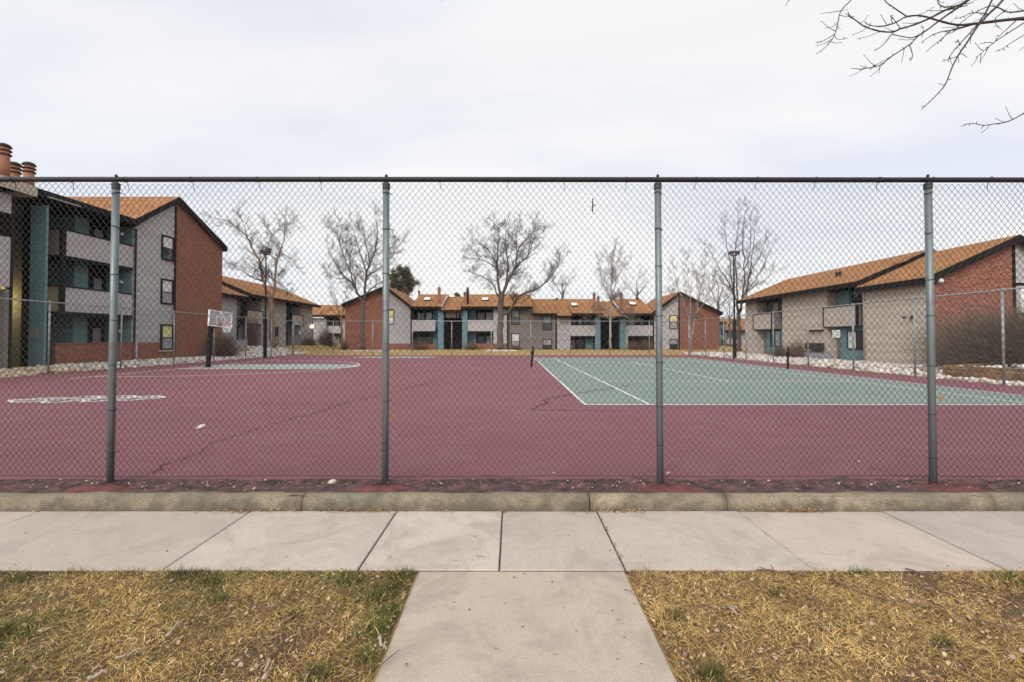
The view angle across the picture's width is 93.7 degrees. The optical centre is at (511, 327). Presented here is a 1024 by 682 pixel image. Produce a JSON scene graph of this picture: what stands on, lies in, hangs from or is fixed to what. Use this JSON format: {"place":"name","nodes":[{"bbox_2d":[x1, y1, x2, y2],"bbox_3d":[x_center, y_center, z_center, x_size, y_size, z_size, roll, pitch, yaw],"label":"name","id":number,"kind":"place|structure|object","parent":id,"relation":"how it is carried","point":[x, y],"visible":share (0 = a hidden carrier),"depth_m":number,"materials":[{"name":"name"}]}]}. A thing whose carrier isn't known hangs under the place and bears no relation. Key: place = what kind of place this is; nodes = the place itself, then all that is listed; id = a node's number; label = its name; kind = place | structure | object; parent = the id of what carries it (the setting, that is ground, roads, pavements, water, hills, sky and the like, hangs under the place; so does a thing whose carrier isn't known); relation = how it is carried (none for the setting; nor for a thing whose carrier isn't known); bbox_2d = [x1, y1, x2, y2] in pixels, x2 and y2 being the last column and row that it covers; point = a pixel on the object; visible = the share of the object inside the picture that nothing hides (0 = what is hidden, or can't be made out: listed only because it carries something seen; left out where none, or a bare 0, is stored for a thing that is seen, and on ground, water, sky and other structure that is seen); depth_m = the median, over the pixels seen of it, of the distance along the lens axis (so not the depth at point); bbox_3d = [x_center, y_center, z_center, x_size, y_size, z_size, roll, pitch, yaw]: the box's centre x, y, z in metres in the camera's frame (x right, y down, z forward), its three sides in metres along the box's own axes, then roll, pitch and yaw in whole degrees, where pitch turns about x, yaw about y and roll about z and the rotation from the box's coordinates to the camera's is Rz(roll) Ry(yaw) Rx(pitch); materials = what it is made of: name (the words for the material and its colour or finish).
{"place":"outdoors","nodes":[
{"label":"outdoors","id":0,"kind":"place"},
{"bbox_2d":[0,511,1023,573],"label":"sidewalk","id":1,"kind":"structure","parent":0,"point":[420,540],"depth_m":3.67,"materials":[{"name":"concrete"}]},
{"bbox_2d":[32,507,1018,512],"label":"fallen leaves","id":2,"kind":"object","parent":1,"relation":"on","point":[624,510],"visible":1,"depth_m":4.27,"materials":[{"name":"brown plant"}]},
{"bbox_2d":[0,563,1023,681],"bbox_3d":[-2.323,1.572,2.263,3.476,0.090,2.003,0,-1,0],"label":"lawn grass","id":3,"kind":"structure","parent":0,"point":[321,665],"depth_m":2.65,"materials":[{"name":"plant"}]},
{"bbox_2d":[87,669,107,681],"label":"wood chip","id":4,"kind":"object","parent":3,"relation":"on","point":[91,677],"visible":1,"depth_m":2.18,"materials":[{"name":"beige plant"}]},
{"bbox_2d":[115,648,140,659],"bbox_3d":[-1.864,1.582,2.332,0.025,0.018,0.102,-1,-1,33],"label":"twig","id":5,"kind":"object","parent":3,"relation":"on","point":[121,656],"visible":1,"depth_m":2.32,"materials":[{"name":"wood"}]},
{"bbox_2d":[165,620,180,636],"bbox_3d":[-1.786,1.588,2.535,0.018,0.022,0.129,0,-1,-9],"label":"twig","id":6,"kind":"object","parent":3,"relation":"on","point":[170,631],"visible":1,"depth_m":2.52,"materials":[{"name":"wood"}]},
{"bbox_2d":[0,568,412,681],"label":"fallen leaves","id":7,"kind":"object","parent":3,"relation":"on","point":[240,663],"visible":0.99,"depth_m":2.59,"materials":[{"name":"plant"}]},
{"bbox_2d":[262,658,270,680],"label":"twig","id":8,"kind":"object","parent":3,"relation":"on","point":[265,675],"visible":1,"depth_m":2.20,"materials":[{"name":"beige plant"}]},
{"bbox_2d":[378,635,386,649],"bbox_3d":[-0.652,1.584,2.414,0.031,0.025,0.118,1,-1,-24],"label":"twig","id":9,"kind":"object","parent":3,"relation":"on","point":[384,645],"visible":1,"depth_m":2.40,"materials":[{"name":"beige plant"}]},
{"bbox_2d":[757,565,810,576],"bbox_3d":[1.782,1.598,3.167,0.314,0.027,0.078,0,-1,18],"label":"fallen stick","id":10,"kind":"object","parent":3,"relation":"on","point":[762,569],"visible":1,"depth_m":3.15,"materials":[{"name":"wood"}]},
{"bbox_2d":[627,563,1023,681],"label":"lawn grass","id":11,"kind":"structure","parent":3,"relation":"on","point":[1002,575],"depth_m":2.60,"materials":[{"name":"plant"}]},
{"bbox_2d":[832,579,960,607],"bbox_3d":[2.283,1.591,2.859,0.612,0.025,0.162,-1,-1,23],"label":"fallen stick","id":12,"kind":"object","parent":11,"relation":"on","point":[891,599],"visible":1,"depth_m":2.82,"materials":[{"name":"wood"}]},
{"bbox_2d":[932,640,978,660],"bbox_3d":[2.169,1.582,2.352,0.025,0.018,0.177,1,-1,-37],"label":"fallen stick","id":13,"kind":"object","parent":11,"relation":"on","point":[950,649],"visible":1,"depth_m":2.37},
{"bbox_2d":[631,569,1023,681],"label":"fallen leaves","id":14,"kind":"object","parent":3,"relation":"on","point":[957,601],"visible":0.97,"depth_m":2.59,"materials":[{"name":"brown plant"}]},
{"bbox_2d":[905,568,986,586],"bbox_3d":[2.774,1.595,3.077,0.396,0.026,0.053,-1,-1,34],"label":"fallen stick","id":15,"kind":"object","parent":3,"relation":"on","point":[941,576],"visible":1,"depth_m":3.09,"materials":[{"name":"wood"}]},
{"bbox_2d":[973,616,1019,630],"bbox_3d":[2.606,1.585,2.578,0.181,0.023,0.111,0,-1,0],"label":"fallen stick","id":16,"kind":"object","parent":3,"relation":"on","point":[974,619],"visible":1,"depth_m":2.57,"materials":[{"name":"wood"}]},
{"bbox_2d":[0,0,1023,317],"label":"sky","id":17,"kind":"structure","parent":0,"point":[89,88],"materials":[{"name":"white"}]},
{"bbox_2d":[11,344,1023,681],"bbox_3d":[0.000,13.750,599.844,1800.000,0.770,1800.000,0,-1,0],"label":"ground","id":18,"kind":"structure","parent":0,"point":[471,352],"depth_m":43.22,"materials":[{"name":"soil"}]},
{"bbox_2d":[0,143,227,368],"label":"apartment building","id":19,"kind":"structure","parent":18,"relation":"on","point":[8,168],"depth_m":24.82,"materials":[{"name":"orange"}]},
{"bbox_2d":[50,324,67,363],"bbox_3d":[-22.650,0.822,23.957,0.900,2.000,0.057,0,-1,0],"label":"door","id":20,"kind":"structure","parent":19,"relation":"in","point":[52,326],"depth_m":23.94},
{"bbox_2d":[87,324,90,342],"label":"patio door","id":21,"kind":"structure","parent":19,"relation":"in","point":[88,327],"depth_m":25.47,"materials":[{"name":"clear glass"}]},
{"bbox_2d":[88,273,91,287],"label":"patio door","id":22,"kind":"structure","parent":19,"relation":"in","point":[89,275],"depth_m":25.53,"materials":[{"name":"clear glass"}]},
{"bbox_2d":[91,327,102,342],"bbox_3d":[-22.475,0.889,25.967,0.070,1.850,0.640,0,-1,0],"label":"patio door","id":23,"kind":"structure","parent":19,"relation":"in","point":[96,331],"depth_m":25.96,"materials":[{"name":"glass"}]},
{"bbox_2d":[92,277,102,289],"bbox_3d":[-22.475,-1.810,26.024,0.070,1.850,0.640,0,-1,0],"label":"patio door","id":24,"kind":"structure","parent":19,"relation":"in","point":[97,279],"depth_m":26.02,"materials":[{"name":"glass"}]},
{"bbox_2d":[93,227,103,237],"bbox_3d":[-22.475,-4.460,26.079,0.070,1.850,0.640,0,-1,0],"label":"patio door","id":25,"kind":"structure","parent":19,"relation":"in","point":[96,232],"depth_m":26.08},
{"bbox_2d":[160,324,172,349],"bbox_3d":[-20.930,0.570,29.124,0.080,1.560,1.020,0,-1,0],"label":"window","id":26,"kind":"structure","parent":19,"relation":"in","point":[170,326],"depth_m":29.09,"materials":[{"name":"glass"}]},
{"bbox_2d":[160,278,173,304],"bbox_3d":[-20.970,-2.184,29.182,0.080,1.530,1.020,0,-1,0],"label":"window","id":27,"kind":"structure","parent":19,"relation":"in","point":[166,281],"depth_m":29.16,"materials":[{"name":"glass"}]},
{"bbox_2d":[161,234,173,261],"bbox_3d":[-20.970,-4.839,29.238,0.080,1.500,1.020,0,-1,0],"label":"window","id":28,"kind":"structure","parent":19,"relation":"in","point":[163,256],"depth_m":29.22,"materials":[{"name":"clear glass"}]},
{"bbox_2d":[0,345,309,377],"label":"river rocks","id":29,"kind":"object","parent":18,"relation":"on","point":[137,362],"visible":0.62,"depth_m":24.61,"materials":[{"name":"stone"}]},
{"bbox_2d":[222,340,247,351],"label":"patio wall","id":30,"kind":"structure","parent":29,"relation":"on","point":[240,345],"depth_m":36.73,"materials":[{"name":"grey concrete"}]},
{"bbox_2d":[201,332,241,356],"bbox_3d":[-19.988,0.986,33.078,2.970,2.170,2.656,1,-1,-35],"label":"round bush","id":31,"kind":"object","parent":18,"relation":"on","point":[218,346],"visible":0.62,"depth_m":32.93,"materials":[{"name":"brown plant"}]},
{"bbox_2d":[241,305,262,345],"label":"shrub","id":32,"kind":"object","parent":18,"relation":"on","point":[249,330],"visible":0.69,"depth_m":40.88,"materials":[{"name":"brown plant"}]},
{"bbox_2d":[200,200,305,347],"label":"bare tree","id":33,"kind":"object","parent":18,"relation":"on","point":[269,296],"visible":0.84,"depth_m":41.91,"materials":[{"name":"brown plant"}]},
{"bbox_2d":[222,276,320,345],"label":"apartment building","id":34,"kind":"structure","parent":18,"relation":"on","point":[262,303],"depth_m":45.34,"materials":[{"name":"paint"}]},
{"bbox_2d":[236,327,242,339],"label":"patio door","id":35,"kind":"structure","parent":34,"relation":"in","point":[241,330],"depth_m":42.39,"materials":[{"name":"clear glass"}]},
{"bbox_2d":[237,300,246,320],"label":"patio door","id":36,"kind":"structure","parent":34,"relation":"in","point":[244,303],"depth_m":42.72,"materials":[{"name":"black glass"}]},
{"bbox_2d":[286,306,290,319],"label":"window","id":37,"kind":"structure","parent":34,"relation":"in","point":[287,310],"depth_m":51.69,"materials":[{"name":"black glass"}]},
{"bbox_2d":[298,337,319,344],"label":"shrub","id":38,"kind":"object","parent":18,"relation":"on","point":[309,342],"visible":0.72,"depth_m":52.32,"materials":[{"name":"brown plant"}]},
{"bbox_2d":[313,323,338,344],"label":"shrub","id":39,"kind":"object","parent":18,"relation":"on","point":[325,334],"visible":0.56,"depth_m":56.86,"materials":[{"name":"brown plant"}]},
{"bbox_2d":[312,305,344,343],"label":"apartment building","id":40,"kind":"structure","parent":18,"relation":"on","point":[330,319],"depth_m":66.04,"materials":[{"name":"paint"}]},
{"bbox_2d":[320,338,337,345],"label":"shrub","id":41,"kind":"object","parent":18,"relation":"on","point":[324,343],"visible":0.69,"depth_m":54.25,"materials":[{"name":"brown plant"}]},
{"bbox_2d":[317,275,350,348],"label":"bare tree","id":42,"kind":"object","parent":18,"relation":"on","point":[334,301],"visible":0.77,"depth_m":51.98,"materials":[{"name":"brown plant"}]},
{"bbox_2d":[339,338,348,349],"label":"shrub","id":43,"kind":"object","parent":18,"relation":"on","point":[345,347],"visible":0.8,"depth_m":50.36,"materials":[{"name":"brown plant"}]},
{"bbox_2d":[320,202,408,349],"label":"bare tree","id":44,"kind":"object","parent":18,"relation":"on","point":[359,273],"visible":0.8,"depth_m":45.85,"materials":[{"name":"brown plant"}]},
{"bbox_2d":[340,350,404,351],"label":"river rocks","id":45,"kind":"object","parent":18,"relation":"on","point":[363,351],"visible":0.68,"depth_m":44.71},
{"bbox_2d":[389,263,421,295],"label":"pine tree","id":46,"kind":"object","parent":18,"relation":"on","point":[405,276],"visible":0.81,"depth_m":73.19,"materials":[{"name":"green plant"}]},
{"bbox_2d":[404,338,429,349],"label":"shrub","id":47,"kind":"object","parent":18,"relation":"on","point":[418,346],"visible":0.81,"depth_m":50.58,"materials":[{"name":"brown plant"}]},
{"bbox_2d":[462,339,479,349],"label":"shrub","id":48,"kind":"object","parent":18,"relation":"on","point":[467,347],"visible":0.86,"depth_m":50.59,"materials":[{"name":"brown plant"}]},
{"bbox_2d":[0,355,1023,479],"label":"court","id":49,"kind":"object","parent":18,"relation":"on","point":[528,424],"visible":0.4,"depth_m":7.52,"materials":[{"name":"red paint"}]},
{"bbox_2d":[7,395,165,402],"bbox_3d":[-9.771,1.638,11.084,3.328,0.022,1.264,0,-1,-7],"label":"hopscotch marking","id":50,"kind":"object","parent":49,"relation":"on","point":[88,399],"visible":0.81,"depth_m":11.05,"materials":[{"name":"white paint"}]},
{"bbox_2d":[0,298,292,375],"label":"chain link fence","id":51,"kind":"object","parent":49,"relation":"on","point":[48,331],"visible":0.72,"depth_m":22.65,"materials":[{"name":"grey metal"}]},
{"bbox_2d":[71,359,359,378],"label":"basketball lines","id":52,"kind":"object","parent":49,"relation":"on","point":[198,375],"visible":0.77,"depth_m":18.47,"materials":[{"name":"paint"}]},
{"bbox_2d":[205,309,232,366],"bbox_3d":[-14.154,0.579,23.237,1.286,2.865,1.062,1,-2,-42],"label":"basketball hoop","id":53,"kind":"object","parent":49,"relation":"on","point":[209,342],"visible":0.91,"depth_m":23.22,"materials":[{"name":"white metal"}]},
{"bbox_2d":[260,248,270,357],"bbox_3d":[-17.412,-1.708,33.831,0.796,7.872,0.585,0,-1,0],"label":"light pole","id":54,"kind":"object","parent":49,"relation":"on","point":[265,321],"visible":0.84,"depth_m":33.85,"materials":[{"name":"black metal"}]},
{"bbox_2d":[183,364,355,368],"bbox_3d":[-11.438,1.912,23.665,7.523,0.001,3.660,0,-1,0],"label":"basketball key","id":55,"kind":"object","parent":49,"relation":"on","point":[239,366],"visible":0.83,"depth_m":23.69,"materials":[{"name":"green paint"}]},
{"bbox_2d":[352,357,429,357],"bbox_3d":[-8.500,2.152,35.113,6.200,0.001,2.300,0,-1,0],"label":"worn court patch","id":56,"kind":"object","parent":49,"relation":"on","point":[392,357],"visible":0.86,"depth_m":34.52,"materials":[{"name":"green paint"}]},
{"bbox_2d":[293,320,688,354],"bbox_3d":[-1.715,0.871,39.692,32.750,2.960,0.079,0,-1,0],"label":"chain link fence","id":57,"kind":"object","parent":49,"relation":"on","point":[412,339],"visible":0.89,"depth_m":39.72,"materials":[{"name":"grey metal"}]},
{"bbox_2d":[138,377,914,477],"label":"court cracks","id":58,"kind":"object","parent":49,"relation":"on","point":[420,385],"visible":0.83,"depth_m":9.34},
{"bbox_2d":[728,249,739,358],"bbox_3d":[14.977,-1.576,32.290,0.796,7.545,0.585,0,-1,0],"label":"light pole","id":59,"kind":"object","parent":49,"relation":"on","point":[731,253],"visible":0.77,"depth_m":32.29,"materials":[{"name":"black metal"}]},
{"bbox_2d":[535,358,1023,403],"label":"tennis court surface","id":60,"kind":"object","parent":49,"relation":"on","point":[702,385],"visible":0.75,"depth_m":14.25,"materials":[{"name":"green paint"}]},
{"bbox_2d":[534,358,1023,404],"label":"tennis lines","id":61,"kind":"object","parent":60,"relation":"on","point":[764,404],"visible":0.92,"depth_m":10.16,"materials":[{"name":"white paint"}]},
{"bbox_2d":[682,351,1023,385],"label":"river rocks","id":62,"kind":"object","parent":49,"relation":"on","point":[794,361],"visible":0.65,"depth_m":23.57,"materials":[{"name":"stone"}]},
{"bbox_2d":[689,287,1023,384],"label":"chain link fence","id":63,"kind":"object","parent":49,"relation":"on","point":[1004,377],"visible":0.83,"depth_m":19.17,"materials":[{"name":"grey metal"}]},
{"bbox_2d":[832,330,839,337],"bbox_3d":[14.655,0.275,21.699,0.009,0.340,0.520,0,-1,0],"label":"fence sign","id":64,"kind":"object","parent":63,"relation":"attached to","point":[835,333],"visible":0.88,"depth_m":21.71,"materials":[{"name":"metal"}]},
{"bbox_2d":[0,174,1023,492],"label":"chain link fence","id":65,"kind":"object","parent":18,"relation":"on","point":[114,274],"visible":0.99,"depth_m":4.80,"materials":[{"name":"metal"}]},
{"bbox_2d":[0,491,1023,511],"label":"kerb","id":66,"kind":"structure","parent":18,"relation":"on","point":[858,501],"depth_m":4.32,"materials":[{"name":"concrete"}]},
{"bbox_2d":[0,475,1023,497],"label":"dirt strip","id":67,"kind":"object","parent":18,"relation":"on","point":[728,486],"visible":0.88,"depth_m":4.67,"materials":[{"name":"soil"}]},
{"bbox_2d":[2,477,1023,491],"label":"strip litter","id":68,"kind":"object","parent":67,"relation":"on","point":[422,481],"visible":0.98,"depth_m":4.68,"materials":[{"name":"plant"}]},
{"bbox_2d":[460,208,572,348],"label":"bare tree","id":69,"kind":"object","parent":18,"relation":"on","point":[501,311],"visible":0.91,"depth_m":45.81,"materials":[{"name":"brown plant"}]},
{"bbox_2d":[341,286,722,349],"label":"apartment building","id":70,"kind":"structure","parent":18,"relation":"on","point":[520,306],"depth_m":52.06,"materials":[{"name":"orange"}]},
{"bbox_2d":[389,309,393,323],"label":"window","id":71,"kind":"structure","parent":70,"relation":"in","point":[391,314],"depth_m":52.01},
{"bbox_2d":[416,312,424,318],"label":"patio door","id":72,"kind":"structure","parent":70,"relation":"in","point":[418,316],"depth_m":53.71,"materials":[{"name":"grey glass"}]},
{"bbox_2d":[417,337,431,343],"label":"patio door","id":73,"kind":"structure","parent":70,"relation":"in","point":[424,338],"depth_m":53.66,"materials":[{"name":"black glass"}]},
{"bbox_2d":[478,336,484,343],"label":"patio door","id":74,"kind":"structure","parent":70,"relation":"in","point":[481,338],"depth_m":53.66,"materials":[{"name":"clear glass"}]},
{"bbox_2d":[511,310,519,324],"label":"window","id":75,"kind":"structure","parent":70,"relation":"in","point":[516,315],"depth_m":52.43,"materials":[{"name":"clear glass"}]},
{"bbox_2d":[511,333,519,347],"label":"window","id":76,"kind":"structure","parent":70,"relation":"in","point":[514,335],"depth_m":52.38,"materials":[{"name":"glass"}]},
{"bbox_2d":[543,316,551,329],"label":"window","id":77,"kind":"structure","parent":70,"relation":"in","point":[547,318],"depth_m":52.41,"materials":[{"name":"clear glass"}]},
{"bbox_2d":[543,339,551,348],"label":"window","id":78,"kind":"structure","parent":70,"relation":"in","point":[547,341],"depth_m":52.38,"materials":[{"name":"grey glass"}]},
{"bbox_2d":[576,340,583,348],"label":"patio door","id":79,"kind":"structure","parent":70,"relation":"in","point":[579,342],"depth_m":53.64,"materials":[{"name":"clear glass"}]},
{"bbox_2d":[636,318,647,324],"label":"patio door","id":80,"kind":"structure","parent":70,"relation":"in","point":[645,320],"depth_m":53.70,"materials":[{"name":"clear glass"}]},
{"bbox_2d":[669,315,677,328],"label":"window","id":81,"kind":"structure","parent":70,"relation":"in","point":[675,317],"depth_m":51.99,"materials":[{"name":"glass"}]},
{"bbox_2d":[669,339,677,349],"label":"window","id":82,"kind":"structure","parent":70,"relation":"in","point":[673,346],"depth_m":51.94,"materials":[{"name":"grey glass"}]},
{"bbox_2d":[544,268,576,298],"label":"bare tree","id":83,"kind":"object","parent":18,"relation":"on","point":[562,296],"visible":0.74,"depth_m":80.18,"materials":[{"name":"grey plant"}]},
{"bbox_2d":[584,237,641,349],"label":"birch tree","id":84,"kind":"object","parent":18,"relation":"on","point":[609,288],"visible":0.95,"depth_m":47.04,"materials":[{"name":"grey plant"}]},
{"bbox_2d":[625,340,641,349],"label":"shrub","id":85,"kind":"object","parent":18,"relation":"on","point":[631,345],"visible":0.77,"depth_m":50.19,"materials":[{"name":"brown plant"}]},
{"bbox_2d":[621,262,654,296],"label":"bare tree","id":86,"kind":"object","parent":18,"relation":"on","point":[637,292],"visible":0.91,"depth_m":82.02,"materials":[{"name":"grey plant"}]},
{"bbox_2d":[636,338,654,349],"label":"shrub","id":87,"kind":"object","parent":18,"relation":"on","point":[644,345],"visible":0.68,"depth_m":50.21,"materials":[{"name":"brown plant"}]},
{"bbox_2d":[662,246,717,351],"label":"birch tree","id":88,"kind":"object","parent":18,"relation":"on","point":[698,299],"visible":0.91,"depth_m":44.35,"materials":[{"name":"grey plant"}]},
{"bbox_2d":[698,267,735,345],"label":"bare tree","id":89,"kind":"object","parent":18,"relation":"on","point":[717,294],"visible":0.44,"depth_m":71.90,"materials":[{"name":"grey plant"}]},
{"bbox_2d":[710,283,741,346],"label":"bare tree","id":90,"kind":"object","parent":18,"relation":"on","point":[730,340],"visible":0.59,"depth_m":65.99,"materials":[{"name":"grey plant"}]},
{"bbox_2d":[719,318,744,345],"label":"apartment building","id":91,"kind":"structure","parent":18,"relation":"on","point":[727,334],"depth_m":74.56,"materials":[{"name":"beige brick"}]},
{"bbox_2d":[697,195,790,350],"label":"bare tree","id":92,"kind":"object","parent":18,"relation":"on","point":[745,291],"visible":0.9,"depth_m":43.41,"materials":[{"name":"brown plant"}]},
{"bbox_2d":[767,343,786,356],"bbox_3d":[19.236,1.583,34.419,2.098,1.155,1.873,0,-1,0],"label":"shrub","id":93,"kind":"object","parent":18,"relation":"on","point":[777,352],"visible":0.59,"depth_m":34.43,"materials":[{"name":"brown plant"}]},
{"bbox_2d":[781,339,806,357],"bbox_3d":[19.527,1.386,32.836,2.208,1.480,1.690,0,-1,0],"label":"shrub","id":94,"kind":"object","parent":18,"relation":"on","point":[797,351],"visible":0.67,"depth_m":32.75,"materials":[{"name":"brown plant"}]},
{"bbox_2d":[803,352,831,358],"bbox_3d":[20.055,1.865,31.718,0.550,0.480,2.500,0,-1,0],"label":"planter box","id":95,"kind":"object","parent":18,"relation":"on","point":[822,356],"visible":0.43,"depth_m":30.98,"materials":[{"name":"grey concrete"}]},
{"bbox_2d":[736,234,1023,366],"bbox_3d":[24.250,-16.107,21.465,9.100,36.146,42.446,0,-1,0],"label":"apartment building","id":96,"kind":"structure","parent":18,"relation":"on","point":[879,286],"depth_m":26.68,"materials":[{"name":"paint"}]},
{"bbox_2d":[767,301,781,317],"bbox_3d":[20.975,-1.381,38.149,0.070,1.400,2.576,0,-1,0],"label":"patio door","id":97,"kind":"structure","parent":96,"relation":"in","point":[779,303],"depth_m":38.20,"materials":[{"name":"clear glass"}]},
{"bbox_2d":[770,330,780,345],"bbox_3d":[20.675,0.835,37.695,0.070,1.250,1.402,0,-1,0],"label":"patio door","id":98,"kind":"structure","parent":96,"relation":"in","point":[778,332],"depth_m":37.56,"materials":[{"name":"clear glass"}]},
{"bbox_2d":[847,331,862,349],"bbox_3d":[20.675,0.738,28.789,0.070,1.130,1.580,0,-1,0],"label":"patio door","id":99,"kind":"structure","parent":96,"relation":"in","point":[856,346],"depth_m":28.76,"materials":[{"name":"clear glass"}]},
{"bbox_2d":[852,290,862,304],"bbox_3d":[20.975,-1.356,28.626,0.070,1.950,1.879,0,-1,0],"label":"patio door","id":100,"kind":"structure","parent":96,"relation":"in","point":[858,296],"depth_m":29.13,"materials":[{"name":"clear glass"}]},
{"bbox_2d":[872,291,1023,366],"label":"hedge bush","id":101,"kind":"object","parent":18,"relation":"on","point":[984,347],"visible":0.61,"depth_m":19.54,"materials":[{"name":"brown plant"}]},
{"bbox_2d":[942,364,1023,380],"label":"rocks","id":102,"kind":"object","parent":18,"relation":"on","point":[954,370],"depth_m":16.60,"materials":[{"name":"stone"}]},
{"bbox_2d":[958,363,1023,370],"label":"river rocks","id":103,"kind":"object","parent":18,"relation":"on","point":[1017,365],"visible":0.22,"depth_m":17.00,"materials":[{"name":"stone"}]},
{"bbox_2d":[375,572,676,681],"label":"front path","id":104,"kind":"structure","parent":0,"point":[443,633],"depth_m":2.53,"materials":[{"name":"concrete"}]},
{"bbox_2d":[441,0,1023,131],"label":"overhanging tree","id":105,"kind":"object","parent":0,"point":[981,19],"visible":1,"depth_m":4.05,"materials":[{"name":"brown plant"}]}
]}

